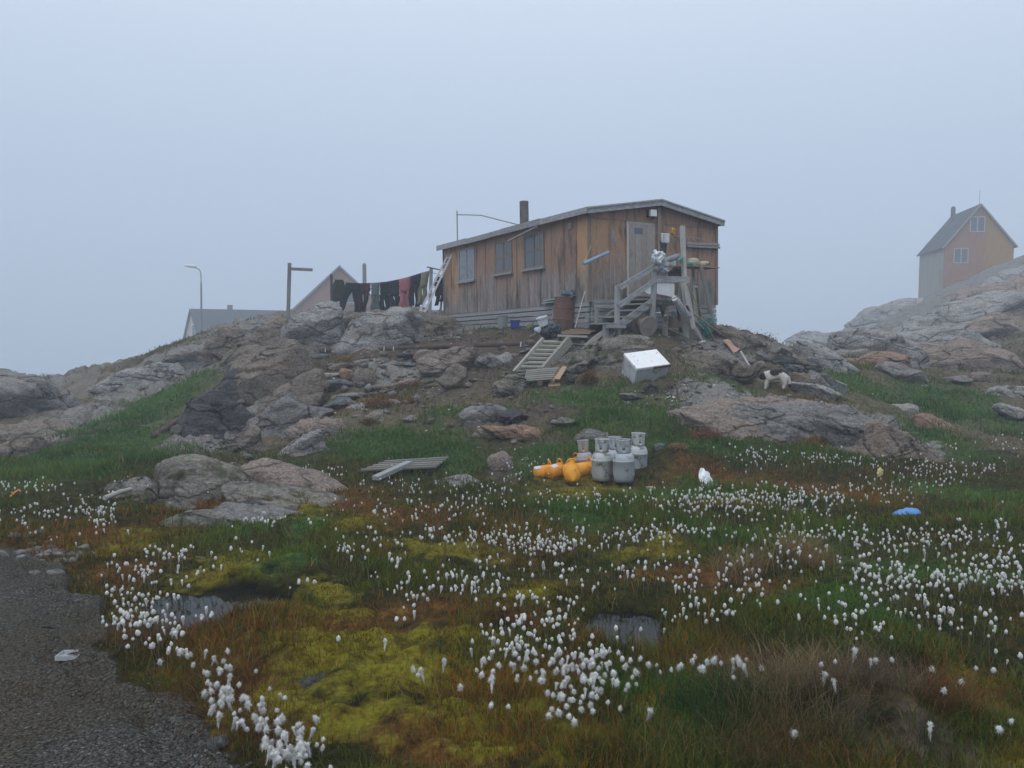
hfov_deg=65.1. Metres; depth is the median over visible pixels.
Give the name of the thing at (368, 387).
stone
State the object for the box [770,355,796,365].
boulder
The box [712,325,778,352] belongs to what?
rock outcrop
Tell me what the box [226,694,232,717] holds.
cotton grass
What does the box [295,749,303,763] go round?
cotton grass
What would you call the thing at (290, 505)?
rock outcrop
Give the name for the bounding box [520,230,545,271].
window
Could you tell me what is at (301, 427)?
rock outcrop
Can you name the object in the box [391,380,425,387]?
shrub
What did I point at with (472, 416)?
rock outcrop
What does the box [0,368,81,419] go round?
rock outcrop
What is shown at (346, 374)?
stone
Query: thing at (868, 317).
rock outcrop
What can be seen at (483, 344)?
water pipe
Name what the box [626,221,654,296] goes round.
door
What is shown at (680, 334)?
pole
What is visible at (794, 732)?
cotton grass
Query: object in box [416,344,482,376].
boulder
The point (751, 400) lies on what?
rock outcrop
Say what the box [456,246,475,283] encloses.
window
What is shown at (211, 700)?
cotton grass
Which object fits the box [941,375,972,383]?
boulder
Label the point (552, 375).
pallet
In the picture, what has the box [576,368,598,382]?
shrub
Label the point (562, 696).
cotton grass
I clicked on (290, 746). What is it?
cotton grass
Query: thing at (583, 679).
cotton grass
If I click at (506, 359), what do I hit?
boulder
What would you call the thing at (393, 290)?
trousers
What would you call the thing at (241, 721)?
cotton grass
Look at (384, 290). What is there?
trousers
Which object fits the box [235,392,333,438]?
rock outcrop
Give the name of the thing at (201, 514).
rock outcrop
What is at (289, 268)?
clothesline post
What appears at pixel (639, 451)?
gas cylinder
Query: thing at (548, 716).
cotton grass
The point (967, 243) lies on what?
orange house
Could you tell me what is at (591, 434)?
rock outcrop
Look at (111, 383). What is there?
rock outcrop
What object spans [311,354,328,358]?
stone
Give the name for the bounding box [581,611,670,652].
water
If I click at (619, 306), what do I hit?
porch stairs
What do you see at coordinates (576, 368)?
rock outcrop
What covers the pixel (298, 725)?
cotton grass
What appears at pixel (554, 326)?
grey tarp
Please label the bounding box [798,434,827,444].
shrub
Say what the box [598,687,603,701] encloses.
cotton grass
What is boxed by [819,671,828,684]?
cotton grass
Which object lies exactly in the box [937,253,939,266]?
window
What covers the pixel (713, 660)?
cotton grass
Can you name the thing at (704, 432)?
shrub
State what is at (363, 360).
stone
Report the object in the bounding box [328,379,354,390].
stone
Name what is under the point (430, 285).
washing post
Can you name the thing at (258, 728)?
cotton grass
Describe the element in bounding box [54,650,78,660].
plastic tray
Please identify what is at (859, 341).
rock outcrop
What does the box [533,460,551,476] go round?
gas cylinder
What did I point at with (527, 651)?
cotton grass
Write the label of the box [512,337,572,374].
step ramp
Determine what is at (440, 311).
post
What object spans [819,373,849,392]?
rock outcrop
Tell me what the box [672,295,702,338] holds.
driftwood beam
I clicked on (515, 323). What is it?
blue crate
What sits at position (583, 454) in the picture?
gas cylinder
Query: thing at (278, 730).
cotton grass
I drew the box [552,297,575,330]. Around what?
oil drum
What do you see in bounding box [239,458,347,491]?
rock outcrop
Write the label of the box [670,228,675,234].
yellow bundle
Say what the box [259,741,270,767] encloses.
cotton grass
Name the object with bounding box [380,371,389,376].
stone
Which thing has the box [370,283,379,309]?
trousers
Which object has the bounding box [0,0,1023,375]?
sky
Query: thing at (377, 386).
stone
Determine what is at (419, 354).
stone
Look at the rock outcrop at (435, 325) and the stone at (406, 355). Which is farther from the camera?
the rock outcrop at (435, 325)
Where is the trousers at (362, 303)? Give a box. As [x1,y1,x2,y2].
[357,283,368,311]
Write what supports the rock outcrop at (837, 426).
on the ground at (370, 709)
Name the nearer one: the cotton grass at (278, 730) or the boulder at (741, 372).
the cotton grass at (278, 730)
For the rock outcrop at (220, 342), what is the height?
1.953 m
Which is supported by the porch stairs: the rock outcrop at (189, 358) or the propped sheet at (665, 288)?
the propped sheet at (665, 288)
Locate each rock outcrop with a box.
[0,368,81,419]
[0,417,75,442]
[0,436,50,458]
[66,364,136,398]
[86,368,134,394]
[121,362,188,389]
[140,469,186,504]
[154,454,252,504]
[158,509,234,527]
[160,344,206,373]
[163,499,196,509]
[172,389,256,439]
[200,326,248,365]
[210,367,249,407]
[210,499,305,524]
[217,315,319,373]
[221,481,349,506]
[225,425,269,454]
[229,338,315,406]
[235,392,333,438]
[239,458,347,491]
[244,317,271,336]
[255,368,328,415]
[270,500,299,510]
[274,430,330,456]
[280,301,344,349]
[284,418,345,440]
[330,306,426,353]
[343,309,383,329]
[367,410,384,420]
[403,307,463,335]
[430,474,480,487]
[458,403,506,427]
[558,334,652,371]
[564,358,595,374]
[574,428,608,442]
[666,398,786,442]
[679,352,730,378]
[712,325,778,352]
[731,401,825,444]
[740,396,828,410]
[784,331,832,346]
[791,381,842,400]
[792,340,859,373]
[813,405,873,450]
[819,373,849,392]
[827,327,930,368]
[843,421,944,462]
[844,298,923,328]
[845,351,911,368]
[891,290,1023,332]
[892,403,918,412]
[895,326,1000,346]
[912,413,956,430]
[919,337,1023,372]
[944,265,1023,304]
[948,273,1023,302]
[958,307,1023,338]
[984,385,1023,397]
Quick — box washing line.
[653,232,716,243]
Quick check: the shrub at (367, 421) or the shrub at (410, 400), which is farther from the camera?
the shrub at (410, 400)
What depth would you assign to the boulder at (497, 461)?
12.34 m
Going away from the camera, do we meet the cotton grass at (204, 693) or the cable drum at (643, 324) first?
the cotton grass at (204, 693)
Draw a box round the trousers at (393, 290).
[388,280,399,306]
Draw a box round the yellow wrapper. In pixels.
[877,467,883,476]
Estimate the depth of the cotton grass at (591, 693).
3.45 m
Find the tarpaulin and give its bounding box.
[560,287,575,298]
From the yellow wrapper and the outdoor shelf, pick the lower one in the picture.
the yellow wrapper
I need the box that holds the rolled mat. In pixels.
[662,253,680,261]
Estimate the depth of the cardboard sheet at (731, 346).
19.18 m
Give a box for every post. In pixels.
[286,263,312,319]
[330,274,332,300]
[427,267,439,314]
[439,301,442,314]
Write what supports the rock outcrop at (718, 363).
on the ground at (370, 709)
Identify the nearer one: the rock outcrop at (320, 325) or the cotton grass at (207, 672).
the cotton grass at (207, 672)
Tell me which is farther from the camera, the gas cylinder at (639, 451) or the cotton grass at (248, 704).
the gas cylinder at (639, 451)
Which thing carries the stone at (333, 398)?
on the ground at (370, 709)
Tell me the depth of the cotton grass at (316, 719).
3.24 m
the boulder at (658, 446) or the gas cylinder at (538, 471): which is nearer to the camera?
the gas cylinder at (538, 471)
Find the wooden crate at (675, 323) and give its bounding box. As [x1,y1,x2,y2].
[668,318,682,327]
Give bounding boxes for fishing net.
[687,261,694,267]
[699,317,714,337]
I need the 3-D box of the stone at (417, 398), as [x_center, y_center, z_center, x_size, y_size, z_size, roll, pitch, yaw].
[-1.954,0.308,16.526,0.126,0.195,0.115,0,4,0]
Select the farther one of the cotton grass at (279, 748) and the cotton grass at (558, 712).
the cotton grass at (558, 712)
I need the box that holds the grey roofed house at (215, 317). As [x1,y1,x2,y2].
[183,305,283,337]
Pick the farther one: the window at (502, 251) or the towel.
the window at (502, 251)
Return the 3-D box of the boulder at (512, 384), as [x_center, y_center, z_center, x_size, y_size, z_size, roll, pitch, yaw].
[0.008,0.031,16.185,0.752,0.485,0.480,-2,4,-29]
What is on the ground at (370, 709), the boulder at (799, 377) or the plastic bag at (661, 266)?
the boulder at (799, 377)
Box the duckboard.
[361,456,448,474]
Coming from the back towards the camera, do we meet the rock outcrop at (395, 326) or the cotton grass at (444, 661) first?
the rock outcrop at (395, 326)
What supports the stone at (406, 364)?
on the ground at (370, 709)
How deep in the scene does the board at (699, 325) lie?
18.89 m
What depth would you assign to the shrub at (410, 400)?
16.39 m
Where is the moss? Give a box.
[1,480,1023,767]
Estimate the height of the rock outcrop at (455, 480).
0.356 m
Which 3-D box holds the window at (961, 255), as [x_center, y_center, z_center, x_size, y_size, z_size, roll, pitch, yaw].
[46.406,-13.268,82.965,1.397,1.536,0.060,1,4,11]
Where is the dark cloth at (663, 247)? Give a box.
[660,241,666,252]
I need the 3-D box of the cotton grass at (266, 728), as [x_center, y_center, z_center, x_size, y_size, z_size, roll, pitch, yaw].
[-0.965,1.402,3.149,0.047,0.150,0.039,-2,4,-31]
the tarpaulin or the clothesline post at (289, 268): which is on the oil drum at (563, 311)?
the tarpaulin
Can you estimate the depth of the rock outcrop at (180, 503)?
8.80 m
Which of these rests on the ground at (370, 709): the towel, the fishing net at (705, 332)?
the fishing net at (705, 332)
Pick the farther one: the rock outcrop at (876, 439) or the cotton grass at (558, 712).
the rock outcrop at (876, 439)
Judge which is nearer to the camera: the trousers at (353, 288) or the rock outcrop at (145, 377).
the rock outcrop at (145, 377)
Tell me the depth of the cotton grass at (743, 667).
3.50 m
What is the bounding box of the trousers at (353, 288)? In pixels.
[339,282,359,311]
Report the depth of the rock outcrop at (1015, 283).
47.57 m
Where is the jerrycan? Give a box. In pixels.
[534,327,540,333]
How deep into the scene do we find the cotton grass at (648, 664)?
3.76 m
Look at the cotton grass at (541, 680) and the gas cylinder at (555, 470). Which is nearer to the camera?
the cotton grass at (541, 680)
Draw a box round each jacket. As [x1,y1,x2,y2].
[332,280,344,301]
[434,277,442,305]
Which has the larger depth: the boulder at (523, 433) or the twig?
the boulder at (523, 433)
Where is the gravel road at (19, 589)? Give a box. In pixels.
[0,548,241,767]
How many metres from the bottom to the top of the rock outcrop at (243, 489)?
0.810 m
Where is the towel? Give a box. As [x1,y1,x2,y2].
[661,233,669,242]
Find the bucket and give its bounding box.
[536,315,547,326]
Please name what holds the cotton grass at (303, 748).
on the ground at (370, 709)
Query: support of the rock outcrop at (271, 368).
on the ground at (370, 709)
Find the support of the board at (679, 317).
on the ground at (370, 709)
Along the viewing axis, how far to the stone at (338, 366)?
19.10 m
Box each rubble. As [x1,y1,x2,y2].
[0,333,994,574]
[138,324,1020,458]
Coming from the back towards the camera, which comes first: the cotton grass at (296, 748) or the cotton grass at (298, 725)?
the cotton grass at (298, 725)
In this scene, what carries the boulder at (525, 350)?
on the ground at (370, 709)
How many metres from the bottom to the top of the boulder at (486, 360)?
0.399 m
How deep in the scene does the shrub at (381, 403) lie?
16.32 m
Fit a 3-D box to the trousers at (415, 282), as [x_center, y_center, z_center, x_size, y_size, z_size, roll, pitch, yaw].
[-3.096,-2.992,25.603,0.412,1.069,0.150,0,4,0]
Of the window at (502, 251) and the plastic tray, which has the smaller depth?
the plastic tray
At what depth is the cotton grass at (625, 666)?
3.88 m
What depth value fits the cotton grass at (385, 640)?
4.02 m
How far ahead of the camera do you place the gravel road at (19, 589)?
3.74 m
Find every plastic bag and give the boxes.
[651,250,669,274]
[699,468,716,486]
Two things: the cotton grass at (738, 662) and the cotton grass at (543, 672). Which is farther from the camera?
the cotton grass at (543, 672)
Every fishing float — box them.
[687,258,698,265]
[699,261,709,265]
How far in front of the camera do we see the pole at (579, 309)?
17.96 m
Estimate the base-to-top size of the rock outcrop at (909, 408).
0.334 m
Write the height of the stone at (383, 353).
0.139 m
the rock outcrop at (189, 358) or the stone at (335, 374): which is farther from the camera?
the rock outcrop at (189, 358)
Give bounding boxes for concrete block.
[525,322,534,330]
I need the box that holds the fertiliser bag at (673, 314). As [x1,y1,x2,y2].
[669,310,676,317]
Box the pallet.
[525,366,566,388]
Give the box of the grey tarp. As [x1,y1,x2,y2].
[543,321,557,329]
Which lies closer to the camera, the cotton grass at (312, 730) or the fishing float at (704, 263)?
the cotton grass at (312, 730)
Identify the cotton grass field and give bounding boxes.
[0,433,1023,679]
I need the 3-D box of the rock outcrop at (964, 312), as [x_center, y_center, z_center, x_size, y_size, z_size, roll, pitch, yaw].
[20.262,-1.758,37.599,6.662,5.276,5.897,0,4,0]
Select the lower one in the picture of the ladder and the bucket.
the bucket
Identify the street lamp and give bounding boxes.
[184,264,202,330]
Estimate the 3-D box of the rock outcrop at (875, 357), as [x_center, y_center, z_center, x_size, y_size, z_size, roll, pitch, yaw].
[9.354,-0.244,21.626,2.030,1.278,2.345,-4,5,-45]
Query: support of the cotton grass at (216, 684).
on the ground at (370, 709)
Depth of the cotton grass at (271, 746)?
3.06 m
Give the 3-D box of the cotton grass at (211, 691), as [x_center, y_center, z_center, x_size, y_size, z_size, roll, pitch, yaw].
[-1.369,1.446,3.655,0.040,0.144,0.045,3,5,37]
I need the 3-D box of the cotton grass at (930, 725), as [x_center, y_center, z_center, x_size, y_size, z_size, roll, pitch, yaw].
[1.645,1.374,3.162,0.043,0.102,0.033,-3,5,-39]
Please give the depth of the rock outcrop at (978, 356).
23.69 m
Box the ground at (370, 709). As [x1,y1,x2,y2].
[0,255,1023,767]
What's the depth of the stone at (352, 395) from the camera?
17.06 m
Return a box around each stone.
[206,734,229,750]
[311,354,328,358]
[323,397,352,408]
[324,373,339,376]
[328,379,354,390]
[329,395,335,409]
[330,363,347,370]
[330,392,361,397]
[339,368,353,380]
[346,403,365,409]
[352,359,368,362]
[353,368,376,384]
[364,384,371,391]
[372,383,388,389]
[379,351,387,355]
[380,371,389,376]
[392,378,416,388]
[395,362,415,366]
[396,353,413,357]
[412,349,431,362]
[414,394,419,403]
[417,372,430,377]
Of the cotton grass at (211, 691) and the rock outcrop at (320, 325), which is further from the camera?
the rock outcrop at (320, 325)
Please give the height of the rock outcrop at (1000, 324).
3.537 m
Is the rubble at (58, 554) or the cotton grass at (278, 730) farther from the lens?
the rubble at (58, 554)
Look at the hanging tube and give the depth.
18.08 m
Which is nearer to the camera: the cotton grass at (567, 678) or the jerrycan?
the cotton grass at (567, 678)
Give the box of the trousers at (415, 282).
[408,273,420,306]
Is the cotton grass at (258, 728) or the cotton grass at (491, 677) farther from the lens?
the cotton grass at (491, 677)
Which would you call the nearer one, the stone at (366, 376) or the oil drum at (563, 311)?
the stone at (366, 376)
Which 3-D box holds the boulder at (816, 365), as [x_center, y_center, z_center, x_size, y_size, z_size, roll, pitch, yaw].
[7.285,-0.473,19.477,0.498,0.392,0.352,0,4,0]
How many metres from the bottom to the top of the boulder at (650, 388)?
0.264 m
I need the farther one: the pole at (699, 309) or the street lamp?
the street lamp
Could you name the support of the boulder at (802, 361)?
on the ground at (370, 709)
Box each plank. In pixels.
[102,487,132,499]
[372,461,412,480]
[584,330,602,345]
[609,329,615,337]
[740,351,749,365]
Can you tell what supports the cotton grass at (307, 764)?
on the ground at (370, 709)
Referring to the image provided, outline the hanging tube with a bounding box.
[582,246,609,265]
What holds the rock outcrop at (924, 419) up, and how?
on the ground at (370, 709)
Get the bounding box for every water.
[139,586,291,631]
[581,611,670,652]
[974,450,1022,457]
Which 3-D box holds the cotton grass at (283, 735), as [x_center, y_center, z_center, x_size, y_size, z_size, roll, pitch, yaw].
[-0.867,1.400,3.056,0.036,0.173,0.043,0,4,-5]
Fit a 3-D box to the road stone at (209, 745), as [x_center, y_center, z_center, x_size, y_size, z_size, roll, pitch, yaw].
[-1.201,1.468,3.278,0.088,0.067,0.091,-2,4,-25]
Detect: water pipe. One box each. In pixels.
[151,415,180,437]
[318,341,537,352]
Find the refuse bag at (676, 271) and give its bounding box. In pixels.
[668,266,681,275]
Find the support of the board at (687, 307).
on the ground at (370, 709)
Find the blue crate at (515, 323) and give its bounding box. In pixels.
[510,320,524,328]
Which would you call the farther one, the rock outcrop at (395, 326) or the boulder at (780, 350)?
the rock outcrop at (395, 326)
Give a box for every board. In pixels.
[659,303,668,329]
[676,307,681,331]
[680,282,685,303]
[683,282,695,328]
[685,305,703,338]
[688,315,703,329]
[695,286,700,317]
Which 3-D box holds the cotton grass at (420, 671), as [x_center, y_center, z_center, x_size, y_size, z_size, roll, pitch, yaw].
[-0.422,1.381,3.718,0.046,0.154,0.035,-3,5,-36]
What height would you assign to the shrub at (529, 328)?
0.235 m
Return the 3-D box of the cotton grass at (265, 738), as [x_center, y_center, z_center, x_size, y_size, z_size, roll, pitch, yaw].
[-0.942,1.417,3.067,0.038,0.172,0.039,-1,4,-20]
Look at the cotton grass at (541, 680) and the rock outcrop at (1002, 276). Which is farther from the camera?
the rock outcrop at (1002, 276)
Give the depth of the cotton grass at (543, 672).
3.61 m
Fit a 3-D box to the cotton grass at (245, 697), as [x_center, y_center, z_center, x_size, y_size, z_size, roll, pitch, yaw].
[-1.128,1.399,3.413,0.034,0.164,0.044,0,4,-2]
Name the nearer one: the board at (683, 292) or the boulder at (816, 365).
the board at (683, 292)
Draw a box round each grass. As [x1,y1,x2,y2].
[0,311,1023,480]
[6,493,1022,767]
[176,649,184,667]
[200,688,208,705]
[204,670,210,695]
[207,708,213,715]
[208,687,214,694]
[209,697,214,722]
[213,681,219,704]
[215,710,222,732]
[216,698,223,705]
[218,690,224,697]
[220,695,227,721]
[226,672,233,703]
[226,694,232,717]
[231,716,238,731]
[239,717,247,732]
[243,695,249,729]
[244,698,251,708]
[251,712,258,729]
[255,722,262,760]
[257,716,264,737]
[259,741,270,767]
[261,734,268,757]
[262,723,270,758]
[265,744,273,764]
[272,750,280,767]
[273,717,281,726]
[273,724,281,736]
[273,753,281,763]
[275,743,284,753]
[279,711,286,722]
[280,733,287,762]
[287,744,293,765]
[290,756,296,767]
[293,744,300,754]
[295,721,304,736]
[295,726,303,736]
[295,734,305,741]
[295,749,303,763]
[296,738,303,767]
[300,745,307,761]
[303,762,311,767]
[304,742,311,757]
[309,726,316,753]
[312,715,320,730]
[383,637,387,653]
[417,667,424,690]
[442,658,446,679]
[457,683,463,690]
[478,669,484,680]
[489,674,494,696]
[523,648,529,673]
[536,677,544,683]
[540,669,545,677]
[546,711,552,744]
[555,707,562,717]
[559,693,565,730]
[565,675,569,699]
[565,712,571,739]
[570,716,576,735]
[580,675,586,711]
[586,676,593,708]
[589,661,595,668]
[589,690,594,726]
[589,708,594,723]
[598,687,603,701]
[611,669,616,700]
[613,676,620,707]
[622,662,628,673]
[633,667,639,696]
[645,707,653,720]
[646,661,650,689]
[699,665,706,677]
[710,656,717,679]
[736,657,742,667]
[741,663,748,678]
[790,729,798,738]
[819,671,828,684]
[830,678,836,691]
[852,645,857,680]
[927,720,933,742]
[941,686,947,701]
[994,725,1005,746]
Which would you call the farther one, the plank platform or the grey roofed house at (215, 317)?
the grey roofed house at (215, 317)
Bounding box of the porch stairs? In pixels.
[578,225,689,338]
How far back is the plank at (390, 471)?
12.03 m
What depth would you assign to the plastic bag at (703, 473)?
11.62 m
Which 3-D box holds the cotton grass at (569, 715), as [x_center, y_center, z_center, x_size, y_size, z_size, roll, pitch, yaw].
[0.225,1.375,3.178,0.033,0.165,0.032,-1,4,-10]
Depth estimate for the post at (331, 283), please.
26.47 m
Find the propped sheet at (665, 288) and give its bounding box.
[656,282,674,296]
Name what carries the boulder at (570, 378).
on the ground at (370, 709)
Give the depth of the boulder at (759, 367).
16.86 m
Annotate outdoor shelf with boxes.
[687,265,719,322]
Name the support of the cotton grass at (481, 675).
on the ground at (370, 709)
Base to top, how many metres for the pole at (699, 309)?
1.320 m
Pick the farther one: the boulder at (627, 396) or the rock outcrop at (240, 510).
the boulder at (627, 396)
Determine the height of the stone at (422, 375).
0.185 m
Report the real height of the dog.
0.411 m
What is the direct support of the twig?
on the gravel road at (19, 589)
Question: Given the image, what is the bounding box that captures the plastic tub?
[497,315,509,328]
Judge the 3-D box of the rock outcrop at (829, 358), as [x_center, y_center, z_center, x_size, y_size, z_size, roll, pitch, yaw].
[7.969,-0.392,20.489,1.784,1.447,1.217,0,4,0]
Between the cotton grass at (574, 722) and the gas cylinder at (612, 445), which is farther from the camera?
the gas cylinder at (612, 445)
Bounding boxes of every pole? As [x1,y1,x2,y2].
[575,291,584,327]
[663,325,698,343]
[686,282,714,340]
[693,313,720,333]
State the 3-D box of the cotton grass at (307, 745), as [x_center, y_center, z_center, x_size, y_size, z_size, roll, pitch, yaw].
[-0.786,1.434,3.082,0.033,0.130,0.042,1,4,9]
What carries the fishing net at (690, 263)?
on the outdoor shelf
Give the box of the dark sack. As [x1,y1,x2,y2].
[540,321,560,339]
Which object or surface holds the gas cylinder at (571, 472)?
on the ground at (370, 709)
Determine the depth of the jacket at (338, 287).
26.27 m
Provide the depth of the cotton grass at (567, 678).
3.62 m
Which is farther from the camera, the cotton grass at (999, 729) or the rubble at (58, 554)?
the rubble at (58, 554)
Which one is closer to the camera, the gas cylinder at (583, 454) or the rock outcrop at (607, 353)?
the gas cylinder at (583, 454)
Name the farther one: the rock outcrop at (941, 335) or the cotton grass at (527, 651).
the rock outcrop at (941, 335)
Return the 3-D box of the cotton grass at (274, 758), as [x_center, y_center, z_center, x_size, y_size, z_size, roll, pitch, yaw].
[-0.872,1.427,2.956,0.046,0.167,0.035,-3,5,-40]
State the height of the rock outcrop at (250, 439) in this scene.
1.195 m
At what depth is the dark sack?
18.27 m
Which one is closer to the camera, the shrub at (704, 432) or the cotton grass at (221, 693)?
the cotton grass at (221, 693)
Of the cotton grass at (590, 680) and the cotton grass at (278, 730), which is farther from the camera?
the cotton grass at (590, 680)
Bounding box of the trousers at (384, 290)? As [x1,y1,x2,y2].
[379,282,389,310]
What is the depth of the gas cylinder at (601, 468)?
11.84 m
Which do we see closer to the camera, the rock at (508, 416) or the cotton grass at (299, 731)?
the cotton grass at (299, 731)
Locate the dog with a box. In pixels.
[759,369,790,389]
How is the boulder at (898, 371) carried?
on the ground at (370, 709)
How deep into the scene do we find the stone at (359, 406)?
16.23 m
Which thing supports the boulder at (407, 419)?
on the ground at (370, 709)
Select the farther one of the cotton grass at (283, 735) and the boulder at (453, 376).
the boulder at (453, 376)
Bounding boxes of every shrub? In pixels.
[337,356,353,360]
[356,418,380,424]
[359,397,397,408]
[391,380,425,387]
[405,395,414,403]
[513,324,543,330]
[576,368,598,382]
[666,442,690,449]
[684,428,729,438]
[751,331,780,341]
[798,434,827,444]
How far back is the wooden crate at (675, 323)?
18.56 m
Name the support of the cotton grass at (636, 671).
on the ground at (370, 709)
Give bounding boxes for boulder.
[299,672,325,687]
[401,416,418,421]
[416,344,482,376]
[437,364,467,389]
[472,428,495,438]
[475,353,498,367]
[480,424,542,441]
[487,451,512,470]
[493,374,527,395]
[495,352,514,366]
[519,348,530,353]
[548,417,579,426]
[563,375,574,384]
[619,393,642,400]
[644,383,658,394]
[654,443,665,449]
[730,363,756,382]
[750,361,769,377]
[756,350,770,360]
[770,346,792,356]
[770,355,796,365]
[779,364,803,373]
[787,372,810,382]
[795,355,810,373]
[805,356,822,371]
[807,370,830,387]
[874,361,929,384]
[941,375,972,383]
[969,372,993,382]
[992,402,1023,420]
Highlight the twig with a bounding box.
[41,625,55,628]
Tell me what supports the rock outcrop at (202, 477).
on the ground at (370, 709)
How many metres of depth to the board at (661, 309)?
18.18 m
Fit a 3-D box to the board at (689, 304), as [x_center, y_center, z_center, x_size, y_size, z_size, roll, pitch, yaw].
[3.956,-1.744,17.875,0.263,1.038,0.132,2,4,30]
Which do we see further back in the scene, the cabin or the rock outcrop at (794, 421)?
the cabin
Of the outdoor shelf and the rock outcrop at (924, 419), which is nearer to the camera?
the rock outcrop at (924, 419)
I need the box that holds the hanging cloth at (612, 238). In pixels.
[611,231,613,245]
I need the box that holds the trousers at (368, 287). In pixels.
[365,283,370,296]
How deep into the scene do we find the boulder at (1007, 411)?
17.10 m
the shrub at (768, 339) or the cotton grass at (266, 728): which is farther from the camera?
the shrub at (768, 339)
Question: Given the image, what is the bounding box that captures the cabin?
[436,199,725,329]
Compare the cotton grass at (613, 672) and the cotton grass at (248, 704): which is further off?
the cotton grass at (613, 672)
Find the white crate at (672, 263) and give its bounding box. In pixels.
[669,261,675,266]
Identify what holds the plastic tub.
on the ground at (370, 709)
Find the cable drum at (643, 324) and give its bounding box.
[631,313,656,336]
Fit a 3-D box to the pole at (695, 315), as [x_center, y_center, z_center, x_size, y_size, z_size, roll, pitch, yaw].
[4.405,-1.382,18.223,1.087,0.517,0.038,-3,5,-37]
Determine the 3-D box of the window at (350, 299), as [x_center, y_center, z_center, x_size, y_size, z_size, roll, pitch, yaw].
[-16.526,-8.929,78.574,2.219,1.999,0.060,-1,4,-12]
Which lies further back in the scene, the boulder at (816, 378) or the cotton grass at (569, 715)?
the boulder at (816, 378)
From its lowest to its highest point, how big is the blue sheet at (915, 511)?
0.113 m
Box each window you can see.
[333,282,353,302]
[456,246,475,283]
[491,239,513,276]
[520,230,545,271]
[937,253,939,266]
[953,248,968,262]
[970,216,985,231]
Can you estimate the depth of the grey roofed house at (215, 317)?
103.02 m
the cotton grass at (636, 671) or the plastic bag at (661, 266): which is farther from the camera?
the plastic bag at (661, 266)
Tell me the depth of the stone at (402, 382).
17.49 m
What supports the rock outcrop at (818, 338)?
on the ground at (370, 709)
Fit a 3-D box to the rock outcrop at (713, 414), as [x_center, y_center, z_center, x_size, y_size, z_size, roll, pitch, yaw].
[3.794,0.824,14.245,2.643,1.028,2.080,-1,4,-21]
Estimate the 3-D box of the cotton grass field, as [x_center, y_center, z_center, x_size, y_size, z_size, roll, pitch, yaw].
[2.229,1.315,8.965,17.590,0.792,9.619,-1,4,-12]
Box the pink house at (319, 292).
[292,263,371,310]
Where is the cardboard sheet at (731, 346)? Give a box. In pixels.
[723,339,739,352]
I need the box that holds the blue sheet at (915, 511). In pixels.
[892,507,920,516]
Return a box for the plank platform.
[557,329,594,344]
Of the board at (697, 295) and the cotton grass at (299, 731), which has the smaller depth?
the cotton grass at (299, 731)
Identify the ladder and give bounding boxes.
[419,253,451,311]
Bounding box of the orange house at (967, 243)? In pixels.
[917,196,1017,297]
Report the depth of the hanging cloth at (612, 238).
18.55 m
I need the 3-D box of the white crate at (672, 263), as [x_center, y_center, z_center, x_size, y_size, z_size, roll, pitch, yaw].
[3.588,-2.814,18.737,0.375,0.129,0.300,-2,4,-31]
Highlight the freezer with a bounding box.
[621,349,670,383]
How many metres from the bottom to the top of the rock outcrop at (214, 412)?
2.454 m
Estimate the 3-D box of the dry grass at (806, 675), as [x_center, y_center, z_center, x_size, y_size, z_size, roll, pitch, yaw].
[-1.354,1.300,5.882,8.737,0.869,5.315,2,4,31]
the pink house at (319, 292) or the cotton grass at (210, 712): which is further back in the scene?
the pink house at (319, 292)
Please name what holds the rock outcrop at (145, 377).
on the ground at (370, 709)
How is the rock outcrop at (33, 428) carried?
on the ground at (370, 709)
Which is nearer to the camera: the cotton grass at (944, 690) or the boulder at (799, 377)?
the cotton grass at (944, 690)
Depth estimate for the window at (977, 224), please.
82.46 m
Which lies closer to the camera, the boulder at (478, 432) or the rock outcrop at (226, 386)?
the boulder at (478, 432)
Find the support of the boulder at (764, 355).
on the ground at (370, 709)
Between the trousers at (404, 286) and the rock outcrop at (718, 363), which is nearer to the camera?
the rock outcrop at (718, 363)
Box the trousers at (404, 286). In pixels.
[399,277,411,306]
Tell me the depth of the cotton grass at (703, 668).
3.54 m
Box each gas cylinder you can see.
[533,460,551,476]
[545,458,563,478]
[563,458,580,482]
[576,439,591,462]
[576,457,591,476]
[591,438,611,480]
[608,436,621,461]
[613,438,634,482]
[631,432,647,468]
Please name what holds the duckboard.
on the ground at (370, 709)
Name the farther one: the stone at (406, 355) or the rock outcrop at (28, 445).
the stone at (406, 355)
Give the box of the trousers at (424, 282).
[417,271,428,304]
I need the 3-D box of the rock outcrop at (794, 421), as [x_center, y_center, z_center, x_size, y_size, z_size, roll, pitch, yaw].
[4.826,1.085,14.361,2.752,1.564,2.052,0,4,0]
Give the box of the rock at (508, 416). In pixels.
[489,408,528,424]

